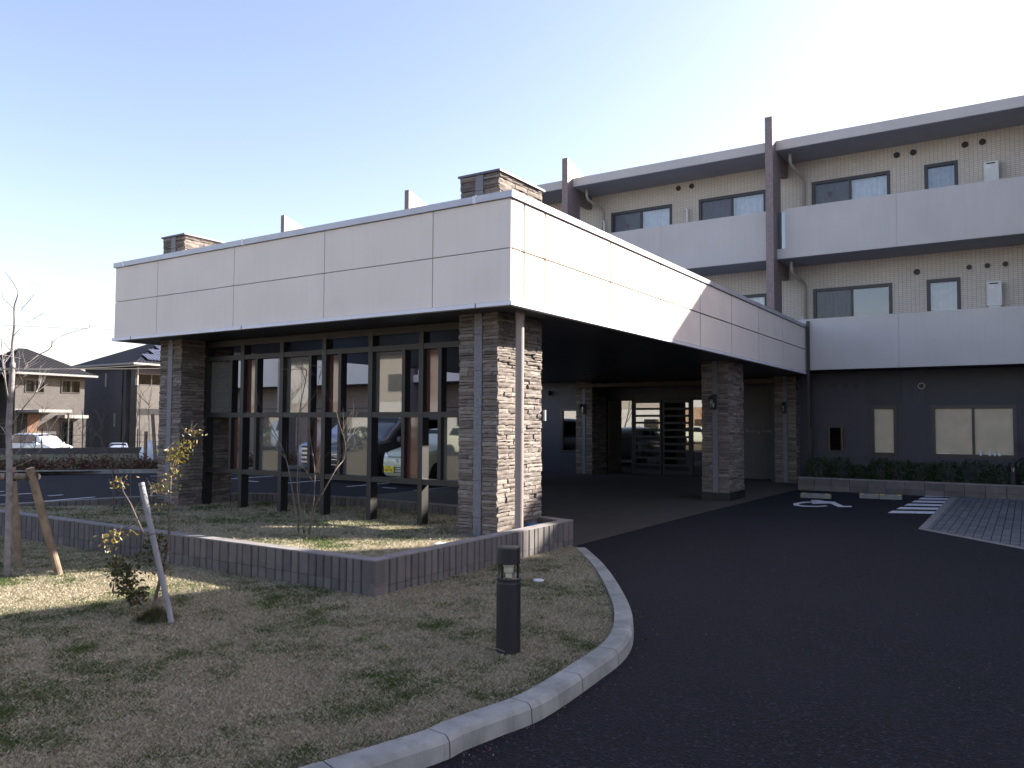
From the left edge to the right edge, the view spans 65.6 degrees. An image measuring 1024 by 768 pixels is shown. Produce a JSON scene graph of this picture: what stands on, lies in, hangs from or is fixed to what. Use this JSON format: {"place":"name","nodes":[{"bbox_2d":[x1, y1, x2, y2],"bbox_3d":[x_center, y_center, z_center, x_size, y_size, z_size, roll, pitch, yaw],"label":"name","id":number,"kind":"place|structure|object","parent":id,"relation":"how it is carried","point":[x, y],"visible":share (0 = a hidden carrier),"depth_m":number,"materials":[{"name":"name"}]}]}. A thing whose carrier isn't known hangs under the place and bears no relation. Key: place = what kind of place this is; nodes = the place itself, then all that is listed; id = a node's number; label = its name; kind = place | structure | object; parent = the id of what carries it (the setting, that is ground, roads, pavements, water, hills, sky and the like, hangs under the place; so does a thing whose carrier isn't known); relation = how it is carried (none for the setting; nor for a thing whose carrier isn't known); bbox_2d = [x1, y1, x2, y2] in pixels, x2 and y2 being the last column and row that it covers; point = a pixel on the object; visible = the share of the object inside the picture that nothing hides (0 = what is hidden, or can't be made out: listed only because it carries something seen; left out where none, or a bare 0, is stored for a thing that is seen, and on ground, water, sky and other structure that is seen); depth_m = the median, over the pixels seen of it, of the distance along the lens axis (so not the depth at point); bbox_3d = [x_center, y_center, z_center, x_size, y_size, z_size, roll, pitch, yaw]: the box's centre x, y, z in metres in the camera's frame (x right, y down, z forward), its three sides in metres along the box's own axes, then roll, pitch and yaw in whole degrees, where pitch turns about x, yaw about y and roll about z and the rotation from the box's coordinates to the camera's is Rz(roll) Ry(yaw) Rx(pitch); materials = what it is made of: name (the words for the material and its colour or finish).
{"place":"outdoors","nodes":[
{"label":"outdoors","id":0,"kind":"place"},
{"bbox_2d":[0,348,97,447],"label":"house","id":1,"kind":"structure","parent":0,"point":[64,383],"depth_m":59.54,"materials":[{"name":"grey tile"}]},
{"bbox_2d":[25,379,44,392],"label":"window","id":2,"kind":"structure","parent":1,"relation":"in","point":[30,388],"depth_m":58.63,"materials":[{"name":"grey glass"}]},
{"bbox_2d":[60,420,73,446],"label":"window","id":3,"kind":"structure","parent":1,"relation":"in","point":[64,430],"depth_m":60.54,"materials":[{"name":"grey glass"}]},
{"bbox_2d":[61,380,80,393],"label":"window","id":4,"kind":"structure","parent":1,"relation":"in","point":[67,386],"depth_m":60.88,"materials":[{"name":"grey glass"}]},
{"bbox_2d":[0,453,149,472],"bbox_3d":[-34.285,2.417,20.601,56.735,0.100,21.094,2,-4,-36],"label":"hedge","id":5,"kind":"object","parent":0,"point":[48,456],"depth_m":33.92,"materials":[{"name":"plant"}]},
{"bbox_2d":[0,453,15,470],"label":"shrub","id":6,"kind":"object","parent":5,"relation":"on","point":[3,467],"visible":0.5,"depth_m":24.38,"materials":[{"name":"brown plant"}]},
{"bbox_2d":[12,396,38,458],"bbox_3d":[-17.465,1.599,28.170,1.211,2.471,1.339,1,-3,-17],"label":"sapling","id":7,"kind":"object","parent":5,"relation":"on","point":[24,431],"visible":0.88,"depth_m":28.21,"materials":[{"name":"brown plant"}]},
{"bbox_2d":[13,454,47,469],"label":"shrub","id":8,"kind":"object","parent":5,"relation":"on","point":[31,463],"visible":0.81,"depth_m":24.49,"materials":[{"name":"brown plant"}]},
{"bbox_2d":[15,417,55,455],"bbox_3d":[-19.843,2.188,33.090,1.439,1.754,1.094,2,-3,-25],"label":"sapling","id":9,"kind":"object","parent":5,"relation":"on","point":[35,439],"visible":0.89,"depth_m":33.05,"materials":[{"name":"brown plant"}]},
{"bbox_2d":[52,409,76,460],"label":"sapling","id":10,"kind":"object","parent":5,"relation":"on","point":[62,431],"visible":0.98,"depth_m":29.79,"materials":[{"name":"brown plant"}]},
{"bbox_2d":[41,452,90,469],"bbox_3d":[-13.983,2.432,24.939,1.430,0.616,1.444,-2,-3,33],"label":"shrub","id":11,"kind":"object","parent":5,"relation":"on","point":[52,465],"visible":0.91,"depth_m":24.71,"materials":[{"name":"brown plant"}]},
{"bbox_2d":[0,429,141,454],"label":"boundary fence","id":12,"kind":"object","parent":5,"relation":"on","point":[65,450],"visible":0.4,"depth_m":37.02,"materials":[{"name":"black plastic"}]},
{"bbox_2d":[61,406,96,457],"bbox_3d":[-17.143,1.848,31.432,1.852,2.296,1.328,-2,-3,33],"label":"sapling","id":13,"kind":"object","parent":5,"relation":"on","point":[73,430],"visible":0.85,"depth_m":31.45,"materials":[{"name":"brown plant"}]},
{"bbox_2d":[73,392,97,459],"bbox_3d":[-16.352,1.451,30.677,0.652,3.025,1.172,0,-3,14],"label":"sapling","id":14,"kind":"object","parent":5,"relation":"on","point":[83,427],"visible":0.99,"depth_m":30.62,"materials":[{"name":"brown plant"}]},
{"bbox_2d":[77,403,105,459],"bbox_3d":[-16.571,1.845,31.480,1.298,2.315,0.856,1,-3,-5],"label":"sapling","id":15,"kind":"object","parent":5,"relation":"on","point":[102,429],"visible":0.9,"depth_m":31.52,"materials":[{"name":"brown plant"}]},
{"bbox_2d":[85,413,106,459],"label":"sapling","id":16,"kind":"object","parent":5,"relation":"on","point":[96,429],"visible":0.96,"depth_m":31.54,"materials":[{"name":"brown plant"}]},
{"bbox_2d":[81,452,122,469],"bbox_3d":[-13.029,2.465,25.229,1.249,0.603,1.262,-2,-3,33],"label":"shrub","id":17,"kind":"object","parent":5,"relation":"on","point":[96,464],"visible":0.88,"depth_m":24.96,"materials":[{"name":"brown plant"}]},
{"bbox_2d":[111,380,140,457],"bbox_3d":[-15.414,1.385,31.858,1.209,3.286,1.139,1,-3,-11],"label":"sapling","id":18,"kind":"object","parent":5,"relation":"on","point":[123,413],"visible":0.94,"depth_m":31.72,"materials":[{"name":"brown plant"}]},
{"bbox_2d":[117,452,153,468],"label":"shrub","id":19,"kind":"object","parent":5,"relation":"on","point":[144,464],"visible":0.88,"depth_m":25.31,"materials":[{"name":"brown plant"}]},
{"bbox_2d":[125,377,154,452],"bbox_3d":[-14.499,1.300,30.808,1.322,3.360,1.076,-2,-3,33],"label":"sapling","id":20,"kind":"object","parent":5,"relation":"on","point":[139,417],"visible":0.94,"depth_m":30.93,"materials":[{"name":"brown plant"}]},
{"bbox_2d":[132,381,155,440],"bbox_3d":[-15.057,1.370,32.552,1.064,3.386,0.872,1,-3,-12],"label":"sapling","id":21,"kind":"object","parent":5,"relation":"on","point":[145,401],"visible":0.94,"depth_m":32.66,"materials":[{"name":"brown plant"}]},
{"bbox_2d":[143,431,147,459],"bbox_3d":[-12.851,2.251,27.850,0.118,1.180,0.118,-2,-3,33],"label":"timber post","id":22,"kind":"object","parent":5,"relation":"on","point":[145,440],"visible":0.66,"depth_m":27.82,"materials":[{"name":"wood"}]},
{"bbox_2d":[151,414,156,461],"bbox_3d":[-12.570,1.954,27.892,0.275,1.790,0.117,1,-3,-7],"label":"timber post","id":23,"kind":"object","parent":5,"relation":"on","point":[153,436],"visible":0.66,"depth_m":27.85,"materials":[{"name":"wood"}]},
{"bbox_2d":[151,458,158,468],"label":"shrub","id":24,"kind":"object","parent":5,"relation":"on","point":[155,464],"visible":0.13,"depth_m":25.52,"materials":[{"name":"brown plant"}]},
{"bbox_2d":[288,451,297,465],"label":"shrub","id":25,"kind":"object","parent":5,"relation":"on","point":[294,459],"visible":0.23,"depth_m":28.08,"materials":[{"name":"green plant"}]},
{"bbox_2d":[6,325,158,369],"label":"overhead wire","id":26,"kind":"object","parent":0,"point":[75,368],"visible":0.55,"depth_m":57.40,"materials":[{"name":"black plastic"}]},
{"bbox_2d":[73,344,160,447],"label":"house","id":27,"kind":"structure","parent":0,"point":[143,356],"depth_m":65.32,"materials":[{"name":"grey tile"}]},
{"bbox_2d":[105,373,114,426],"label":"slit window","id":28,"kind":"structure","parent":27,"relation":"in","point":[105,373],"depth_m":66.26,"materials":[{"name":"grey glass"}]},
{"bbox_2d":[135,373,160,385],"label":"window","id":29,"kind":"structure","parent":27,"relation":"in","point":[146,379],"depth_m":64.99,"materials":[{"name":"clear glass"}]},
{"bbox_2d":[139,441,158,460],"bbox_3d":[-13.373,2.501,29.305,0.712,0.820,0.700,-2,-3,33],"label":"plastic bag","id":30,"kind":"object","parent":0,"point":[150,448],"visible":0.42,"depth_m":29.06,"materials":[{"name":"white plastic"}]},
{"bbox_2d":[0,535,613,767],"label":"lawn","id":31,"kind":"structure","parent":0,"point":[263,667],"depth_m":4.93,"materials":[{"name":"plant"}]},
{"bbox_2d":[0,467,62,575],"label":"tree support","id":32,"kind":"object","parent":31,"relation":"on","point":[31,475],"visible":0.78,"depth_m":7.88,"materials":[{"name":"wood"}]},
{"bbox_2d":[0,272,95,576],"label":"young tree","id":33,"kind":"object","parent":31,"relation":"on","point":[9,497],"visible":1,"depth_m":7.89,"materials":[{"name":"brown plant"}]},
{"bbox_2d":[93,425,206,628],"bbox_3d":[-2.816,1.056,6.253,1.360,1.554,0.544,-2,-3,33],"label":"camellia shrub","id":34,"kind":"object","parent":31,"relation":"on","point":[120,568],"visible":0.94,"depth_m":6.22,"materials":[{"name":"green plant"}]},
{"bbox_2d":[138,482,173,623],"bbox_3d":[-2.716,1.276,6.059,0.475,1.033,0.051,-2,-3,33],"label":"support stake","id":35,"kind":"object","parent":31,"relation":"on","point":[151,529],"visible":1,"depth_m":6.04,"materials":[{"name":"wood"}]},
{"bbox_2d":[16,579,504,760],"bbox_3d":[-2.199,1.748,5.290,3.786,0.014,3.663,-2,-3,33],"label":"loose straw","id":36,"kind":"object","parent":31,"relation":"on","point":[251,654],"visible":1,"depth_m":4.70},
{"bbox_2d":[496,545,520,656],"bbox_3d":[-0.024,1.473,5.353,0.166,0.750,0.166,-2,-3,33],"label":"bollard light","id":37,"kind":"object","parent":31,"relation":"on","point":[508,602],"visible":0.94,"depth_m":5.29,"materials":[{"name":"metal"}]},
{"bbox_2d":[0,468,1023,767],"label":"asphalt","id":38,"kind":"structure","parent":0,"point":[780,630],"depth_m":5.79,"materials":[{"name":"black asphalt"}]},
{"bbox_2d":[0,465,302,473],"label":"kerb","id":39,"kind":"structure","parent":38,"relation":"on","point":[125,471],"depth_m":24.33,"materials":[{"name":"concrete"}]},
{"bbox_2d":[156,233,234,505],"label":"stone pillar","id":40,"kind":"structure","parent":38,"relation":"on","point":[182,384],"depth_m":13.24,"materials":[{"name":"stone"}]},
{"bbox_2d":[0,476,443,500],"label":"parking lines","id":41,"kind":"object","parent":38,"relation":"on","point":[234,478],"visible":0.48,"depth_m":19.69,"materials":[{"name":"paint"}]},
{"bbox_2d":[0,492,572,597],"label":"retaining wall","id":42,"kind":"structure","parent":38,"relation":"on","point":[368,575],"depth_m":8.28,"materials":[{"name":"concrete"}]},
{"bbox_2d":[297,424,337,470],"bbox_3d":[-4.543,1.941,25.031,2.020,1.875,4.679,-2,-3,33],"label":"parked car","id":43,"kind":"object","parent":38,"relation":"on","point":[303,459],"visible":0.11,"depth_m":23.39,"materials":[{"name":"silver metal"}]},
{"bbox_2d":[2,563,657,767],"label":"fallen leaves","id":44,"kind":"object","parent":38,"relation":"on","point":[57,751],"visible":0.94,"depth_m":4.26,"materials":[{"name":"brown plant"}]},
{"bbox_2d":[331,418,437,475],"bbox_3d":[-3.434,1.864,23.378,2.120,1.875,4.651,-2,-3,33],"label":"parked car","id":45,"kind":"object","parent":38,"relation":"on","point":[389,434],"visible":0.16,"depth_m":22.11,"materials":[{"name":"paint"}]},
{"bbox_2d":[382,428,437,483],"bbox_3d":[-1.936,1.951,21.638,1.795,1.531,3.407,-2,-3,33],"label":"parked car","id":46,"kind":"object","parent":38,"relation":"on","point":[391,466],"visible":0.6,"depth_m":20.40,"materials":[{"name":"beige paint"}]},
{"bbox_2d":[112,189,806,528],"bbox_3d":[0.541,0.321,17.184,8.030,4.274,14.434,-2,-3,33],"label":"entrance canopy","id":47,"kind":"object","parent":38,"relation":"on","point":[600,304],"visible":0.91,"depth_m":11.25,"materials":[{"name":"metal"}]},
{"bbox_2d":[299,547,633,767],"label":"kerb","id":48,"kind":"structure","parent":38,"relation":"on","point":[443,741],"depth_m":4.17,"materials":[{"name":"concrete"}]},
{"bbox_2d":[457,168,544,536],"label":"stone pillar","id":49,"kind":"structure","parent":38,"relation":"on","point":[486,442],"depth_m":9.83,"materials":[{"name":"stone"}]},
{"bbox_2d":[800,493,831,498],"bbox_3d":[6.682,2.455,17.464,0.630,0.104,0.147,-1,-3,29],"label":"wheel stop","id":50,"kind":"object","parent":38,"relation":"on","point":[816,495],"visible":1,"depth_m":17.42,"materials":[{"name":"concrete"}]},
{"bbox_2d":[793,500,851,506],"bbox_3d":[6.187,2.440,16.247,1.127,0.001,1.419,0,-3,1],"label":"wheelchair marking","id":51,"kind":"object","parent":38,"relation":"on","point":[821,502],"visible":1,"depth_m":16.21,"materials":[{"name":"paint"}]},
{"bbox_2d":[859,493,879,498],"bbox_3d":[7.857,2.461,17.447,0.410,0.104,0.146,-1,-3,26],"label":"wheel stop","id":52,"kind":"object","parent":38,"relation":"on","point":[869,496],"visible":1,"depth_m":17.39,"materials":[{"name":"concrete"}]},
{"bbox_2d":[880,494,901,499],"bbox_3d":[8.237,2.454,17.261,0.448,0.104,0.147,-1,-3,26],"label":"wheel stop","id":53,"kind":"object","parent":38,"relation":"on","point":[890,497],"visible":1,"depth_m":17.20,"materials":[{"name":"concrete"}]},
{"bbox_2d":[797,473,1023,499],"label":"planter wall","id":54,"kind":"structure","parent":38,"relation":"on","point":[951,489],"depth_m":18.28,"materials":[{"name":"concrete"}]},
{"bbox_2d":[888,496,947,513],"bbox_3d":[8.507,2.458,16.365,0.749,0.001,4.863,-2,-3,33],"label":"hatched marking","id":55,"kind":"object","parent":38,"relation":"on","point":[926,512],"visible":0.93,"depth_m":15.89,"materials":[{"name":"paint"}]},
{"bbox_2d":[834,476,1007,489],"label":"planter soil","id":56,"kind":"structure","parent":38,"relation":"on","point":[926,480],"depth_m":20.04,"materials":[{"name":"brown soil"}]},
{"bbox_2d":[802,455,833,477],"bbox_3d":[7.785,2.127,20.137,0.769,0.644,0.945,-2,-3,33],"label":"hedge shrub","id":57,"kind":"object","parent":56,"relation":"on","point":[808,468],"visible":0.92,"depth_m":19.97,"materials":[{"name":"green plant"}]},
{"bbox_2d":[825,456,855,478],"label":"hedge shrub","id":58,"kind":"object","parent":56,"relation":"on","point":[846,465],"visible":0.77,"depth_m":19.82,"materials":[{"name":"green plant"}]},
{"bbox_2d":[847,464,877,479],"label":"hedge shrub","id":59,"kind":"object","parent":56,"relation":"on","point":[858,473],"visible":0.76,"depth_m":19.55,"materials":[{"name":"green plant"}]},
{"bbox_2d":[866,457,893,479],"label":"hedge shrub","id":60,"kind":"object","parent":56,"relation":"on","point":[873,466],"visible":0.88,"depth_m":19.31,"materials":[{"name":"green plant"}]},
{"bbox_2d":[885,459,915,480],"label":"hedge shrub","id":61,"kind":"object","parent":56,"relation":"on","point":[894,470],"visible":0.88,"depth_m":19.05,"materials":[{"name":"green plant"}]},
{"bbox_2d":[906,462,941,481],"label":"hedge shrub","id":62,"kind":"object","parent":56,"relation":"on","point":[917,468],"visible":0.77,"depth_m":18.83,"materials":[{"name":"green plant"}]},
{"bbox_2d":[924,460,963,482],"bbox_3d":[10.223,2.099,18.805,0.847,0.592,1.148,-2,-3,33],"label":"hedge shrub","id":63,"kind":"object","parent":56,"relation":"on","point":[938,467],"visible":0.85,"depth_m":18.62,"materials":[{"name":"green plant"}]},
{"bbox_2d":[956,459,996,483],"bbox_3d":[10.764,2.057,18.423,0.878,0.645,1.146,-2,-3,33],"label":"hedge shrub","id":64,"kind":"object","parent":56,"relation":"on","point":[963,467],"visible":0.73,"depth_m":18.26,"materials":[{"name":"green plant"}]},
{"bbox_2d":[981,463,1023,484],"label":"hedge shrub","id":65,"kind":"object","parent":56,"relation":"on","point":[990,480],"visible":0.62,"depth_m":17.96,"materials":[{"name":"green plant"}]},
{"bbox_2d":[1009,462,1017,484],"bbox_3d":[11.063,2.108,17.529,0.166,0.750,0.166,-2,-3,33],"label":"bollard light","id":66,"kind":"object","parent":56,"relation":"on","point":[1013,477],"visible":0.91,"depth_m":17.48,"materials":[{"name":"metal"}]},
{"bbox_2d":[1015,441,1023,482],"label":"shrub","id":67,"kind":"object","parent":56,"relation":"on","point":[1021,459],"visible":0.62,"depth_m":18.65,"materials":[{"name":"plant"}]},
{"bbox_2d":[1017,460,1023,484],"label":"hedge shrub","id":68,"kind":"object","parent":56,"relation":"on","point":[1021,465],"visible":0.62,"depth_m":17.66,"materials":[{"name":"green plant"}]},
{"bbox_2d":[918,497,1023,548],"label":"paving edge","id":69,"kind":"object","parent":38,"relation":"on","point":[937,513],"visible":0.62,"depth_m":12.84,"materials":[{"name":"grey concrete"}]},
{"bbox_2d":[0,0,1023,370],"label":"sky","id":70,"kind":"structure","parent":0,"point":[126,126],"materials":[{"name":"blue"}]},
{"bbox_2d":[358,472,797,545],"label":"porch floor","id":71,"kind":"structure","parent":0,"point":[595,507],"depth_m":17.06,"materials":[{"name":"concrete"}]},
{"bbox_2d":[576,381,606,473],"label":"stone pillar","id":72,"kind":"structure","parent":71,"relation":"on","point":[585,446],"depth_m":25.50,"materials":[{"name":"grey stone"}]},
{"bbox_2d":[579,404,584,413],"bbox_3d":[2.226,0.796,25.395,0.170,0.320,0.235,-2,-3,33],"label":"wall lantern","id":73,"kind":"object","parent":72,"relation":"attached to","point":[582,410],"depth_m":25.43,"materials":[{"name":"black plastic"}]},
{"bbox_2d":[701,360,744,500],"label":"stone pillar","id":74,"kind":"structure","parent":71,"relation":"on","point":[722,450],"depth_m":16.91,"materials":[{"name":"grey stone"}]},
{"bbox_2d":[709,394,716,409],"bbox_3d":[4.239,0.378,16.776,0.170,0.320,0.235,-2,-3,33],"label":"wall lantern","id":75,"kind":"object","parent":74,"relation":"attached to","point":[713,403],"depth_m":16.77,"materials":[{"name":"black plastic"}]},
{"bbox_2d":[774,376,799,482],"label":"stone pillar","id":76,"kind":"structure","parent":71,"relation":"on","point":[787,450],"depth_m":22.06,"materials":[{"name":"grey stone"}]},
{"bbox_2d":[780,402,786,412],"bbox_3d":[7.514,0.654,21.974,0.170,0.320,0.235,-2,-3,33],"label":"wall lantern","id":77,"kind":"object","parent":76,"relation":"attached to","point":[784,407],"depth_m":21.95,"materials":[{"name":"black plastic"}]},
{"bbox_2d":[927,497,1023,546],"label":"paving","id":78,"kind":"structure","parent":0,"point":[999,520],"depth_m":13.40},
{"bbox_3d":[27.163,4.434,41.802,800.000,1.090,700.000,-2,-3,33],"label":"ground","id":79,"kind":"structure","parent":0,"visible":0},
{"bbox_2d":[12,433,72,447],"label":"parked car","id":80,"kind":"object","parent":79,"relation":"on","point":[50,438],"visible":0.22,"depth_m":52.75,"materials":[{"name":"white paint"}]},
{"bbox_2d":[107,442,128,446],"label":"parked car","id":81,"kind":"object","parent":79,"relation":"on","point":[117,444],"visible":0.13,"depth_m":57.52,"materials":[{"name":"silver metal"}]},
{"bbox_2d":[234,95,1023,481],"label":"apartment building","id":82,"kind":"structure","parent":79,"relation":"on","point":[882,261],"depth_m":21.40,"materials":[{"name":"beige tile"}]},
{"bbox_2d":[265,412,297,452],"bbox_3d":[-9.896,2.075,34.153,2.100,1.750,0.115,-2,-3,33],"label":"window","id":83,"kind":"structure","parent":82,"relation":"in","point":[265,412],"depth_m":33.56,"materials":[{"name":"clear glass"}]},
{"bbox_2d":[332,411,356,427],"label":"window","id":84,"kind":"structure","parent":82,"relation":"in","point":[334,419],"depth_m":32.47,"materials":[{"name":"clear glass"}]},
{"bbox_2d":[560,408,576,452],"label":"window","id":85,"kind":"structure","parent":82,"relation":"in","point":[568,422],"depth_m":26.20,"materials":[{"name":"clear glass"}]},
{"bbox_2d":[611,204,671,232],"bbox_3d":[4.207,-4.570,25.494,2.100,2.070,0.335,-2,-3,33],"label":"window","id":86,"kind":"structure","parent":82,"relation":"in","point":[661,215],"depth_m":25.48,"materials":[{"name":"clear glass"}]},
{"bbox_2d":[634,400,661,474],"bbox_3d":[4.352,1.707,25.457,0.940,2.350,0.040,-2,-3,33],"label":"sliding door","id":87,"kind":"structure","parent":82,"relation":"in","point":[647,414],"depth_m":25.44,"materials":[{"name":"black glass"}]},
{"bbox_2d":[662,400,690,475],"bbox_3d":[5.166,1.685,24.930,0.920,2.350,0.040,-2,-3,33],"label":"sliding door","id":88,"kind":"structure","parent":82,"relation":"in","point":[675,414],"depth_m":24.92,"materials":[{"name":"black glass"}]},
{"bbox_2d":[699,190,765,220],"bbox_3d":[6.635,-4.639,23.845,2.050,2.070,0.203,-2,-3,33],"label":"window","id":89,"kind":"structure","parent":82,"relation":"in","point":[754,201],"depth_m":23.88,"materials":[{"name":"grey glass"}]},
{"bbox_2d":[743,293,766,305],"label":"window","id":90,"kind":"structure","parent":82,"relation":"in","point":[760,298],"depth_m":23.32,"materials":[{"name":"clear glass"}]},
{"bbox_2d":[828,427,842,449],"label":"window","id":91,"kind":"structure","parent":82,"relation":"attached to","point":[835,434],"depth_m":21.62,"materials":[{"name":"glass"}]},
{"bbox_2d":[812,170,889,204],"bbox_3d":[9.413,-4.714,22.048,2.030,2.070,0.203,-2,-3,33],"label":"window","id":92,"kind":"structure","parent":82,"relation":"in","point":[878,183],"depth_m":22.08,"materials":[{"name":"grey glass"}]},
{"bbox_2d":[813,283,892,318],"bbox_3d":[9.433,-1.655,21.951,2.030,2.070,0.335,-2,-3,33],"label":"window","id":93,"kind":"structure","parent":82,"relation":"in","point":[872,299],"depth_m":22.04,"materials":[{"name":"grey glass"}]},
{"bbox_2d":[870,405,897,455],"bbox_3d":[9.880,1.238,21.077,0.640,1.330,0.115,-2,-3,33],"label":"window","id":94,"kind":"structure","parent":82,"relation":"in","point":[884,441],"depth_m":21.07,"materials":[{"name":"beige glass"}]},
{"bbox_2d":[924,160,957,188],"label":"window","id":95,"kind":"structure","parent":82,"relation":"in","point":[942,174],"depth_m":20.92,"materials":[{"name":"clear glass"}]},
{"bbox_2d":[926,277,960,311],"bbox_3d":[11.266,-2.008,20.702,0.780,1.470,0.201,-2,-3,33],"label":"window","id":96,"kind":"structure","parent":82,"relation":"in","point":[944,293],"depth_m":20.77,"materials":[{"name":"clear glass"}]},
{"bbox_2d":[931,405,1017,458],"bbox_3d":[11.599,1.191,19.960,1.860,1.330,0.125,-2,-3,33],"label":"window","id":97,"kind":"structure","parent":82,"relation":"in","point":[958,431],"depth_m":19.93,"materials":[{"name":"beige glass"}]},
{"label":"island lawn","id":98,"kind":"structure","parent":0,"visible":0},
{"bbox_2d":[93,369,143,511],"bbox_3d":[-5.677,0.787,11.459,1.539,2.215,0.603,-2,-3,33],"label":"bare shrub","id":99,"kind":"object","parent":98,"relation":"on","point":[115,462],"visible":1,"depth_m":11.54,"materials":[{"name":"brown plant"}]},
{"bbox_2d":[0,501,476,556],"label":"island grass","id":100,"kind":"structure","parent":98,"relation":"on","point":[338,529],"depth_m":10.46,"materials":[{"name":"beige plant"}]},
{"bbox_2d":[246,345,362,533],"bbox_3d":[-2.485,0.623,9.124,2.025,2.167,0.763,-2,-3,33],"label":"bare shrub","id":101,"kind":"object","parent":98,"relation":"on","point":[298,494],"visible":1,"depth_m":9.03,"materials":[{"name":"brown plant"}]},
{"bbox_2d":[201,322,460,524],"bbox_3d":[-2.776,0.644,11.906,5.710,2.830,0.140,-2,-3,33],"label":"canopy screen","id":102,"kind":"object","parent":98,"relation":"on","point":[389,372],"visible":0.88,"depth_m":11.81,"materials":[{"name":"brown metal"}]},
{"bbox_2d":[525,523,541,526],"bbox_3d":[0.286,1.822,10.108,0.180,0.090,0.180,-2,-3,33],"label":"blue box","id":103,"kind":"object","parent":98,"relation":"on","point":[528,524],"visible":0.36,"depth_m":10.07,"materials":[{"name":"plastic"}]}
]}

